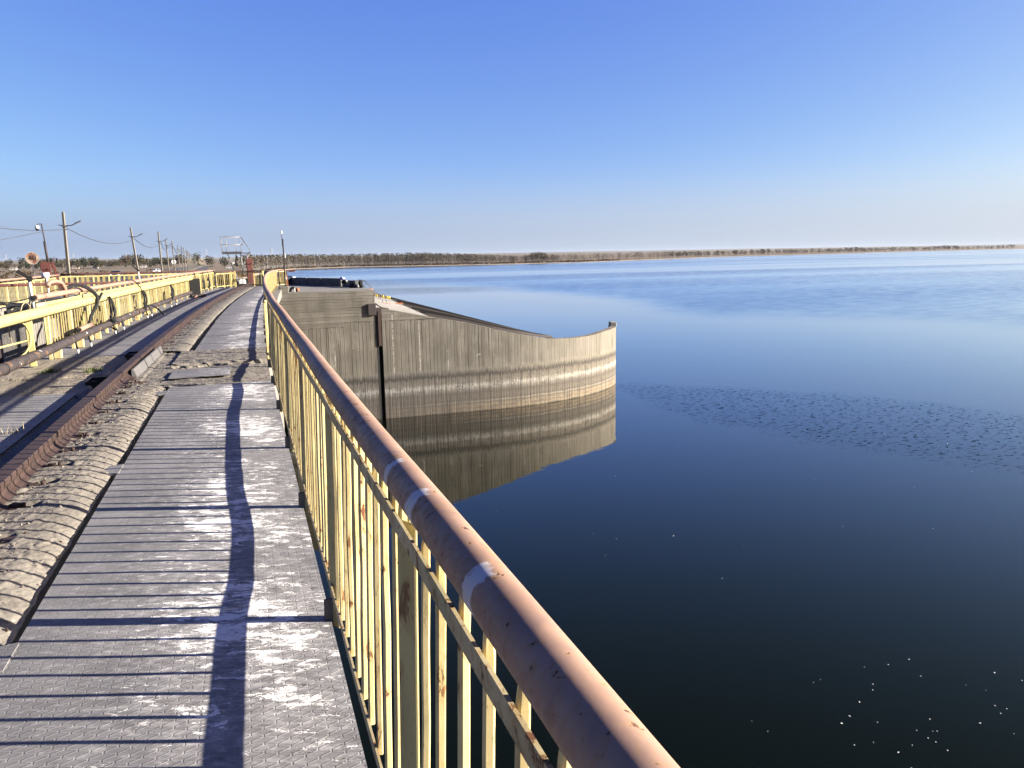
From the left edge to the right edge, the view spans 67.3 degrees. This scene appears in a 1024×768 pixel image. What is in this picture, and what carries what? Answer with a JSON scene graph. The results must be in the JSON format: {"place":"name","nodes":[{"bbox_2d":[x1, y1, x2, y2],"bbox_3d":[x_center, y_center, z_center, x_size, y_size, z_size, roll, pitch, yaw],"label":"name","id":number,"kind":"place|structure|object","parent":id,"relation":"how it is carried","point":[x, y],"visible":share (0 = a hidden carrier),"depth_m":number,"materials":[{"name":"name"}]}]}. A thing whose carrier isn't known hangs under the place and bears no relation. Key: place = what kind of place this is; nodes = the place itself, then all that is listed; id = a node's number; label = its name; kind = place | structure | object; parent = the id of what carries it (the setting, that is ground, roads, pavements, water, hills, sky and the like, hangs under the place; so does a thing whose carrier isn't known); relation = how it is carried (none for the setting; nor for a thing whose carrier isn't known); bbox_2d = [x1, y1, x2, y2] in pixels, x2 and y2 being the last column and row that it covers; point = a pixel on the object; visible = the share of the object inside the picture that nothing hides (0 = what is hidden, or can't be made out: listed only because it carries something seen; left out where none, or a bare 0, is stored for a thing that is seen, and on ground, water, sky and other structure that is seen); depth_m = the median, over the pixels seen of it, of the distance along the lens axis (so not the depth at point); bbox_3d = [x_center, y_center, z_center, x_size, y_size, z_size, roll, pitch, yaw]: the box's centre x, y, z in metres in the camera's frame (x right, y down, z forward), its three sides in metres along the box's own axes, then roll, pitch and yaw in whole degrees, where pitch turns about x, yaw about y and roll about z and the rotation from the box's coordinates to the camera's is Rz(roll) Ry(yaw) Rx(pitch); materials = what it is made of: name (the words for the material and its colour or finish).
{"place":"outdoors","nodes":[
{"label":"outdoors","id":0,"kind":"place"},
{"bbox_2d":[0,265,198,292],"bbox_3d":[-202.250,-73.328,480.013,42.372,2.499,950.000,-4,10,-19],"label":"road","id":1,"kind":"structure","parent":0,"point":[101,280],"depth_m":125.43,"materials":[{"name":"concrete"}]},
{"bbox_2d":[0,265,204,290],"bbox_3d":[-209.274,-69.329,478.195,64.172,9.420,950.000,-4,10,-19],"label":"embankment","id":2,"kind":"structure","parent":0,"point":[132,274],"depth_m":226.13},
{"bbox_2d":[59,212,80,282],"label":"utility pole","id":3,"kind":"object","parent":2,"relation":"on","point":[64,225],"visible":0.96,"depth_m":52.13,"materials":[{"name":"concrete"}]},
{"bbox_2d":[1,228,64,230],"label":"overhead wire","id":4,"kind":"object","parent":3,"relation":"attached to","point":[31,230],"visible":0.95,"depth_m":44.64,"materials":[{"name":"metal"}]},
{"bbox_2d":[69,229,133,243],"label":"overhead wire","id":5,"kind":"object","parent":3,"relation":"attached to","point":[99,241],"visible":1,"depth_m":62.51,"materials":[{"name":"metal"}]},
{"bbox_2d":[109,271,123,278],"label":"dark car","id":6,"kind":"object","parent":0,"point":[116,274],"visible":0.41,"depth_m":141.54,"materials":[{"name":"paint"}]},
{"bbox_2d":[0,286,262,318],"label":"gate chamber","id":7,"kind":"object","parent":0,"point":[3,311],"depth_m":40.85,"materials":[{"name":"concrete"}]},
{"bbox_2d":[0,313,59,361],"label":"chamber pillar","id":8,"kind":"structure","parent":7,"relation":"on","point":[17,332],"depth_m":14.87,"materials":[{"name":"concrete"}]},
{"bbox_2d":[8,299,45,342],"bbox_3d":[-11.215,-1.530,17.962,0.175,0.855,7.463,-6,11,-27],"label":"pale hose","id":9,"kind":"object","parent":8,"relation":"on","point":[18,310],"visible":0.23,"depth_m":15.11,"materials":[{"name":"white plastic"}]},
{"bbox_2d":[0,274,60,307],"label":"fence","id":10,"kind":"object","parent":7,"relation":"on","point":[24,296],"visible":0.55,"depth_m":30.74,"materials":[{"name":"yellow metal"}]},
{"bbox_2d":[25,252,38,290],"bbox_3d":[-22.963,-5.181,36.976,0.590,2.300,0.075,-7,11,-31],"label":"speed sign","id":11,"kind":"object","parent":7,"relation":"on","point":[32,258],"visible":0.98,"depth_m":36.83,"materials":[{"name":"metal"}]},
{"bbox_2d":[0,296,85,315],"bbox_3d":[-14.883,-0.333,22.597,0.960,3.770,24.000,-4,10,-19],"label":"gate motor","id":12,"kind":"object","parent":7,"relation":"on","point":[9,308],"visible":0.16,"depth_m":24.78,"materials":[{"name":"metal"}]},
{"bbox_2d":[40,262,62,291],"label":"gate column","id":13,"kind":"structure","parent":7,"relation":"on","point":[46,267],"depth_m":37.72,"materials":[{"name":"red metal"}]},
{"bbox_2d":[35,223,48,261],"bbox_3d":[-23.084,-6.871,37.765,0.190,1.985,0.469,4,11,30],"label":"street light","id":14,"kind":"object","parent":13,"relation":"attached to","point":[44,241],"visible":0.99,"depth_m":37.83,"materials":[{"name":"grey metal"}]},
{"bbox_2d":[0,305,106,363],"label":"railing","id":15,"kind":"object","parent":7,"relation":"attached to","point":[1,357],"depth_m":26.99,"materials":[{"name":"yellow metal"}]},
{"bbox_2d":[0,281,158,324],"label":"brown rail","id":16,"kind":"object","parent":7,"relation":"on","point":[23,284],"visible":0.28,"depth_m":21.52,"materials":[{"name":"brown metal"}]},
{"bbox_2d":[41,272,49,292],"bbox_3d":[-10.523,-2.232,17.390,0.170,0.571,0.162,-4,10,-19],"label":"floodlight","id":17,"kind":"object","parent":16,"relation":"attached to","point":[46,275],"visible":0.73,"depth_m":17.33,"materials":[{"name":"white paint"}]},
{"bbox_2d":[0,277,116,307],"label":"slack cables","id":18,"kind":"object","parent":16,"relation":"attached to","point":[9,303],"visible":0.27,"depth_m":18.22,"materials":[{"name":"black rubber"}]},
{"bbox_2d":[0,306,160,468],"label":"deck","id":19,"kind":"structure","parent":7,"relation":"on","point":[72,377],"depth_m":10.64,"materials":[{"name":"concrete"}]},
{"bbox_2d":[0,317,47,366],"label":"bent post","id":20,"kind":"object","parent":19,"relation":"on","point":[28,325],"visible":0.52,"depth_m":12.02,"materials":[{"name":"yellow metal"}]},
{"bbox_2d":[0,393,77,454],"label":"floor plate","id":21,"kind":"object","parent":19,"relation":"on","point":[29,413],"visible":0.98,"depth_m":8.38,"materials":[{"name":"grey metal"}]},
{"bbox_2d":[0,423,23,433],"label":"dry stalks","id":22,"kind":"object","parent":21,"relation":"on","point":[11,430],"visible":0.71,"depth_m":7.34,"materials":[{"name":"beige plant"}]},
{"bbox_2d":[35,367,62,373],"bbox_3d":[-6.894,-0.200,11.487,0.407,0.110,0.216,-4,10,-19],"label":"grass tuft","id":23,"kind":"object","parent":19,"relation":"on","point":[50,370],"visible":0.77,"depth_m":11.47,"materials":[{"name":"green plant"}]},
{"bbox_2d":[84,366,102,372],"bbox_3d":[-6.298,-0.217,11.527,0.323,0.109,0.167,-4,10,-19],"label":"grass tuft","id":24,"kind":"object","parent":19,"relation":"on","point":[89,370],"visible":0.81,"depth_m":11.50,"materials":[{"name":"green plant"}]},
{"bbox_2d":[85,376,108,388],"bbox_3d":[-5.611,-0.018,10.463,0.272,0.100,0.432,-4,10,-19],"label":"drain box","id":25,"kind":"object","parent":19,"relation":"on","point":[97,381],"visible":0.39,"depth_m":10.27,"materials":[{"name":"black metal"}]},
{"bbox_2d":[40,315,186,359],"bbox_3d":[-8.923,-1.260,18.239,1.526,0.014,10.588,-4,10,-17],"label":"floor plate","id":26,"kind":"object","parent":19,"relation":"on","point":[140,334],"visible":0.72,"depth_m":16.26,"materials":[{"name":"grey concrete"}]},
{"bbox_2d":[0,291,192,376],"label":"dark pipe","id":27,"kind":"object","parent":26,"relation":"on","point":[9,366],"visible":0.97,"depth_m":13.66,"materials":[{"name":"metal"}]},
{"bbox_2d":[77,323,93,331],"bbox_3d":[-8.148,-1.086,14.691,0.091,0.096,1.332,-4,10,-19],"label":"loose pipe","id":28,"kind":"object","parent":27,"relation":"on","point":[84,327],"visible":1,"depth_m":14.47,"materials":[{"name":"metal"}]},
{"bbox_2d":[104,296,117,333],"bbox_3d":[-8.784,-1.477,16.832,0.147,0.857,1.203,-4,10,-19],"label":"cable bundle","id":29,"kind":"object","parent":27,"relation":"hanging from","point":[113,312],"visible":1,"depth_m":17.14,"materials":[{"name":"black rubber"}]},
{"bbox_2d":[143,304,163,314],"bbox_3d":[-10.512,-2.154,22.541,0.064,0.386,1.739,-2,10,-6],"label":"cable bundle","id":30,"kind":"object","parent":27,"relation":"on","point":[158,309],"visible":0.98,"depth_m":22.72,"materials":[{"name":"black rubber"}]},
{"bbox_2d":[170,284,173,298],"bbox_3d":[-12.211,-3.312,27.619,0.092,0.548,0.613,-4,10,-15],"label":"cable bundle","id":31,"kind":"object","parent":27,"relation":"attached to","point":[172,292],"visible":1,"depth_m":27.48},
{"bbox_2d":[32,270,215,359],"bbox_3d":[-12.724,-3.621,28.817,0.380,1.335,34.728,-4,10,-16],"label":"fence","id":32,"kind":"object","parent":19,"relation":"on","point":[64,292],"visible":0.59,"depth_m":17.80,"materials":[{"name":"yellow metal"}]},
{"bbox_2d":[16,270,38,308],"bbox_3d":[-7.780,-1.524,12.351,0.266,0.630,0.147,-7,11,-33],"label":"floodlight","id":33,"kind":"object","parent":32,"relation":"attached to","point":[27,277],"visible":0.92,"depth_m":12.34,"materials":[{"name":"white paint"}]},
{"bbox_2d":[66,283,102,322],"bbox_3d":[-8.524,-1.622,15.533,0.217,0.849,1.797,-2,10,-7],"label":"cable bundle","id":34,"kind":"object","parent":32,"relation":"hanging from","point":[89,289],"visible":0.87,"depth_m":15.49,"materials":[{"name":"black rubber"}]},
{"bbox_2d":[0,277,192,327],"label":"yellow pipe","id":35,"kind":"object","parent":32,"relation":"attached to","point":[7,320],"visible":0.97,"depth_m":13.53,"materials":[{"name":"metal"}]},
{"bbox_2d":[142,290,147,309],"bbox_3d":[-10.427,-2.396,21.846,0.095,0.566,0.582,-4,10,-19],"label":"cable bundle","id":36,"kind":"object","parent":35,"relation":"hanging from","point":[144,297],"visible":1,"depth_m":21.74,"materials":[{"name":"black rubber"}]},
{"bbox_2d":[125,280,142,298],"bbox_3d":[-10.394,-2.611,21.214,0.112,0.558,0.727,0,10,7],"label":"cable bundle","id":37,"kind":"object","parent":32,"relation":"attached to","point":[138,285],"visible":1,"depth_m":21.29,"materials":[{"name":"black rubber"}]},
{"bbox_2d":[202,272,205,291],"bbox_3d":[-15.943,-5.287,39.703,0.158,1.082,0.578,-3,10,-13],"label":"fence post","id":38,"kind":"object","parent":32,"relation":"hanging from","point":[204,286],"visible":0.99,"depth_m":39.61,"materials":[{"name":"yellow metal"}]},
{"bbox_2d":[205,270,210,288],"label":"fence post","id":39,"kind":"object","parent":32,"relation":"hanging from","point":[209,284],"visible":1,"depth_m":41.76,"materials":[{"name":"yellow metal"}]},
{"bbox_2d":[125,351,138,359],"bbox_3d":[-6.572,-0.493,13.425,0.272,0.100,0.512,-4,10,-19],"label":"drain box","id":40,"kind":"object","parent":19,"relation":"on","point":[127,356],"visible":0.39,"depth_m":13.21,"materials":[{"name":"black"}]},
{"bbox_2d":[142,288,233,315],"bbox_3d":[-13.868,-3.897,34.617,1.635,0.011,24.093,-4,10,-15],"label":"floor plate","id":41,"kind":"object","parent":19,"relation":"on","point":[187,306],"visible":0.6,"depth_m":29.05,"materials":[{"name":"grey concrete"}]},
{"bbox_2d":[189,278,205,296],"bbox_3d":[-14.333,-4.370,35.029,0.620,0.850,0.474,-8,12,-36],"label":"metal cabinet","id":42,"kind":"object","parent":41,"relation":"on","point":[195,289],"visible":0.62,"depth_m":35.09,"materials":[{"name":"grey metal"}]},
{"bbox_2d":[60,270,210,293],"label":"fence","id":43,"kind":"object","parent":7,"relation":"on","point":[98,278],"visible":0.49,"depth_m":40.47,"materials":[{"name":"yellow metal"}]},
{"bbox_2d":[53,287,316,636],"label":"dam body","id":44,"kind":"structure","parent":7,"relation":"attached to","point":[277,294],"depth_m":30.27,"materials":[{"name":"concrete"}]},
{"bbox_2d":[0,287,270,645],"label":"rail bed","id":45,"kind":"object","parent":44,"relation":"on","point":[27,555],"visible":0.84,"depth_m":5.79,"materials":[{"name":"concrete"}]},
{"bbox_2d":[0,282,251,543],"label":"crane rail","id":46,"kind":"object","parent":45,"relation":"on","point":[21,468],"visible":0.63,"depth_m":7.40,"materials":[{"name":"metal"}]},
{"bbox_2d":[0,347,265,642],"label":"concrete crumbs","id":47,"kind":"object","parent":45,"relation":"on","point":[6,629],"visible":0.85,"depth_m":5.75,"materials":[{"name":"grey concrete"}]},
{"bbox_2d":[18,449,324,641],"bbox_3d":[-2.099,0.841,4.942,1.452,0.017,3.102,-4,10,-19],"label":"floor plate","id":48,"kind":"object","parent":45,"relation":"on","point":[164,539],"visible":0.96,"depth_m":4.36,"materials":[{"name":"grey metal"}]},
{"bbox_2d":[0,594,366,767],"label":"floor plate","id":49,"kind":"object","parent":45,"relation":"on","point":[264,685],"visible":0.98,"depth_m":2.88,"materials":[{"name":"grey metal"}]},
{"bbox_2d":[168,367,230,378],"bbox_3d":[-4.491,-0.163,11.100,0.806,0.016,0.860,-4,10,-19],"label":"floor plate","id":50,"kind":"object","parent":45,"relation":"on","point":[202,372],"visible":1,"depth_m":11.05,"materials":[{"name":"grey metal"}]},
{"bbox_2d":[124,381,288,463],"bbox_3d":[-3.263,0.308,8.270,1.465,0.017,4.025,-4,10,-19],"label":"floor plate","id":51,"kind":"object","parent":45,"relation":"on","point":[206,420],"visible":0.97,"depth_m":7.68,"materials":[{"name":"grey metal"}]},
{"bbox_2d":[195,320,265,350],"bbox_3d":[-6.256,-1.147,17.262,1.382,0.017,7.179,-4,10,-18],"label":"floor plate","id":52,"kind":"object","parent":45,"relation":"on","point":[235,334],"visible":0.9,"depth_m":16.43,"materials":[{"name":"grey metal"}]},
{"bbox_2d":[215,302,263,321],"bbox_3d":[-8.691,-2.405,25.092,1.282,0.013,9.421,-4,10,-17],"label":"floor plate","id":53,"kind":"object","parent":44,"relation":"on","point":[242,311],"visible":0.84,"depth_m":23.85,"materials":[{"name":"grey concrete"}]},
{"bbox_2d":[234,287,263,302],"bbox_3d":[-12.556,-4.522,38.280,1.339,0.011,18.314,-4,10,-15],"label":"floor plate","id":54,"kind":"object","parent":44,"relation":"on","point":[254,295],"visible":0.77,"depth_m":34.56,"materials":[{"name":"grey metal"}]},
{"bbox_2d":[262,269,679,767],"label":"railing","id":55,"kind":"object","parent":44,"relation":"on","point":[574,700],"visible":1,"depth_m":1.71,"materials":[{"name":"yellow metal"}]},
{"bbox_2d":[280,231,287,285],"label":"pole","id":56,"kind":"object","parent":55,"relation":"attached to","point":[285,276],"visible":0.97,"depth_m":46.09,"materials":[{"name":"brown metal"}]},
{"bbox_2d":[229,271,236,286],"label":"gate post","id":57,"kind":"object","parent":7,"relation":"on","point":[234,274],"visible":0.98,"depth_m":47.95,"materials":[{"name":"yellow metal"}]},
{"bbox_2d":[215,270,261,287],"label":"fence","id":58,"kind":"object","parent":7,"relation":"on","point":[252,271],"visible":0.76,"depth_m":48.12,"materials":[{"name":"yellow metal"}]},
{"bbox_2d":[101,265,208,290],"bbox_3d":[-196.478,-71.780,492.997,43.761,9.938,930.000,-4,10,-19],"label":"upstream revetment","id":59,"kind":"object","parent":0,"point":[203,268],"visible":0.12,"depth_m":292.58,"materials":[{"name":"grey concrete"}]},
{"bbox_2d":[128,227,142,283],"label":"utility pole","id":60,"kind":"object","parent":59,"relation":"on","point":[134,250],"visible":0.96,"depth_m":78.50,"materials":[{"name":"concrete"}]},
{"bbox_2d":[157,231,167,273],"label":"utility pole","id":61,"kind":"object","parent":59,"relation":"on","point":[159,241],"visible":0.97,"depth_m":99.20,"materials":[{"name":"concrete"}]},
{"bbox_2d":[165,240,172,278],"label":"utility pole","id":62,"kind":"object","parent":59,"relation":"on","point":[166,245],"visible":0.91,"depth_m":126.67,"materials":[{"name":"concrete"}]},
{"bbox_2d":[170,241,175,277],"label":"light pole","id":63,"kind":"object","parent":59,"relation":"on","point":[172,246],"visible":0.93,"depth_m":136.10,"materials":[{"name":"wood"}]},
{"bbox_2d":[220,237,250,283],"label":"work platform","id":64,"kind":"structure","parent":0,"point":[239,281],"depth_m":51.67,"materials":[{"name":"metal"}]},
{"bbox_2d":[245,258,253,283],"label":"gate column","id":65,"kind":"structure","parent":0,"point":[249,263],"depth_m":51.42,"materials":[{"name":"red paint"}]},
{"bbox_2d":[0,244,1023,287],"bbox_3d":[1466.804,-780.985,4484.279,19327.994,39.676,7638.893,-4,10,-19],"label":"land","id":66,"kind":"structure","parent":0,"point":[217,267],"depth_m":2014.46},
{"bbox_2d":[15,258,25,266],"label":"round tree","id":67,"kind":"object","parent":66,"relation":"on","point":[18,261],"visible":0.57,"depth_m":1189.79,"materials":[{"name":"green plant"}]},
{"bbox_2d":[23,258,30,270],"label":"conifer tree","id":68,"kind":"object","parent":66,"relation":"on","point":[27,266],"visible":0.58,"depth_m":903.35,"materials":[{"name":"green plant"}]},
{"bbox_2d":[70,259,80,268],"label":"olive tree","id":69,"kind":"object","parent":66,"relation":"on","point":[72,262],"visible":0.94,"depth_m":975.39,"materials":[{"name":"green plant"}]},
{"bbox_2d":[78,257,88,266],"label":"round tree","id":70,"kind":"object","parent":66,"relation":"on","point":[83,262],"visible":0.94,"depth_m":996.97,"materials":[{"name":"green plant"}]},
{"bbox_2d":[88,257,99,268],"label":"round tree","id":71,"kind":"object","parent":66,"relation":"on","point":[94,264],"visible":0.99,"depth_m":933.89,"materials":[{"name":"green plant"}]},
{"bbox_2d":[108,259,118,266],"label":"olive tree","id":72,"kind":"object","parent":66,"relation":"on","point":[111,262],"visible":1,"depth_m":1019.82,"materials":[{"name":"green plant"}]},
{"bbox_2d":[120,254,130,263],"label":"autumn tree","id":73,"kind":"object","parent":66,"relation":"on","point":[125,259],"visible":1,"depth_m":1000.34,"materials":[{"name":"brown plant"}]},
{"bbox_2d":[132,255,143,265],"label":"birch tree","id":74,"kind":"object","parent":66,"relation":"on","point":[137,260],"visible":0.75,"depth_m":936.55,"materials":[{"name":"grey plant"}]},
{"bbox_2d":[139,257,149,267],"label":"olive tree","id":75,"kind":"object","parent":66,"relation":"on","point":[144,263],"visible":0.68,"depth_m":973.15,"materials":[{"name":"green plant"}]},
{"bbox_2d":[150,258,158,266],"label":"round tree","id":76,"kind":"object","parent":66,"relation":"on","point":[153,263],"visible":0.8,"depth_m":1035.66,"materials":[{"name":"green plant"}]},
{"bbox_2d":[174,254,190,262],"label":"olive tree","id":77,"kind":"object","parent":66,"relation":"on","point":[180,258],"visible":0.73,"depth_m":1017.68,"materials":[{"name":"green plant"}]},
{"bbox_2d":[191,252,203,264],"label":"birch tree","id":78,"kind":"object","parent":66,"relation":"on","point":[197,258],"visible":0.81,"depth_m":804.10,"materials":[{"name":"grey plant"}]},
{"bbox_2d":[202,255,216,268],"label":"olive tree","id":79,"kind":"object","parent":66,"relation":"on","point":[211,260],"visible":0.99,"depth_m":826.61,"materials":[{"name":"green plant"}]},
{"bbox_2d":[219,256,229,266],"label":"round tree","id":80,"kind":"object","parent":66,"relation":"on","point":[225,262],"visible":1,"depth_m":860.09,"materials":[{"name":"green plant"}]},
{"bbox_2d":[234,255,238,266],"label":"conifer tree","id":81,"kind":"object","parent":66,"relation":"on","point":[236,263],"visible":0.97,"depth_m":837.09,"materials":[{"name":"green plant"}]},
{"bbox_2d":[0,259,619,287],"bbox_3d":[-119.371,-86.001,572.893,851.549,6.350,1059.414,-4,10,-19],"label":"scrub","id":82,"kind":"object","parent":66,"relation":"on","point":[219,276],"visible":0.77,"depth_m":827.70,"materials":[{"name":"brown plant"}]},
{"bbox_2d":[237,244,1018,275],"bbox_3d":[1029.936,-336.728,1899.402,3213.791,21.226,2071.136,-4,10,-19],"label":"trees","id":83,"kind":"object","parent":66,"relation":"on","point":[292,259],"visible":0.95,"depth_m":924.75,"materials":[{"name":"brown plant"}]},
{"bbox_2d":[0,0,1023,260],"label":"sky","id":84,"kind":"structure","parent":0,"point":[341,127],"materials":[{"name":"blue"}]},
{"bbox_2d":[253,249,1023,767],"bbox_3d":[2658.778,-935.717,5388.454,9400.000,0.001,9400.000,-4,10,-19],"label":"lake water","id":85,"kind":"structure","parent":0,"point":[813,465],"depth_m":29.83,"materials":[{"name":"blue liquid"}]},
{"bbox_2d":[278,285,615,421],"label":"concrete pier","id":86,"kind":"structure","parent":85,"relation":"in","point":[422,360],"depth_m":46.64,"materials":[{"name":"grey concrete"}]},
{"bbox_2d":[202,278,262,287],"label":"fence","id":87,"kind":"object","parent":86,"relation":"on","point":[227,282],"visible":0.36,"depth_m":53.22,"materials":[{"name":"yellow metal"}]},
{"bbox_2d":[281,277,294,284],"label":"parapet block","id":88,"kind":"structure","parent":86,"relation":"on","point":[292,282],"depth_m":56.79,"materials":[{"name":"concrete"}]},
{"bbox_2d":[295,277,308,284],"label":"parapet block","id":89,"kind":"structure","parent":86,"relation":"on","point":[300,280],"depth_m":55.70,"materials":[{"name":"concrete"}]},
{"bbox_2d":[307,278,320,285],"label":"parapet block","id":90,"kind":"structure","parent":86,"relation":"on","point":[314,281],"depth_m":54.05,"materials":[{"name":"concrete"}]},
{"bbox_2d":[321,278,345,286],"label":"parapet block","id":91,"kind":"structure","parent":86,"relation":"on","point":[331,282],"depth_m":52.11,"materials":[{"name":"concrete"}]},
{"bbox_2d":[342,280,358,286],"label":"parapet block","id":92,"kind":"structure","parent":86,"relation":"on","point":[349,283],"depth_m":49.87,"materials":[{"name":"concrete"}]},
{"bbox_2d":[358,280,362,287],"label":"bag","id":93,"kind":"object","parent":86,"relation":"on","point":[360,283],"visible":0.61,"depth_m":48.44,"materials":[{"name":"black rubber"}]},
{"bbox_2d":[353,279,380,298],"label":"bent handrail","id":94,"kind":"object","parent":86,"relation":"on","point":[369,286],"visible":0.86,"depth_m":48.68,"materials":[{"name":"metal"}]},
{"bbox_2d":[368,303,388,345],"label":"gauge box","id":95,"kind":"object","parent":86,"relation":"attached to","point":[373,309],"visible":1,"depth_m":44.78,"materials":[{"name":"brown metal"}]},
{"bbox_2d":[374,293,406,301],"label":"float line","id":96,"kind":"object","parent":86,"relation":"on","point":[383,296],"visible":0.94,"depth_m":49.71,"materials":[{"name":"yellow plastic"}]},
{"bbox_2d":[673,528,1022,752],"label":"floating flecks","id":97,"kind":"object","parent":85,"relation":"on","point":[873,684],"visible":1,"depth_m":16.29,"materials":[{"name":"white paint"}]}
]}

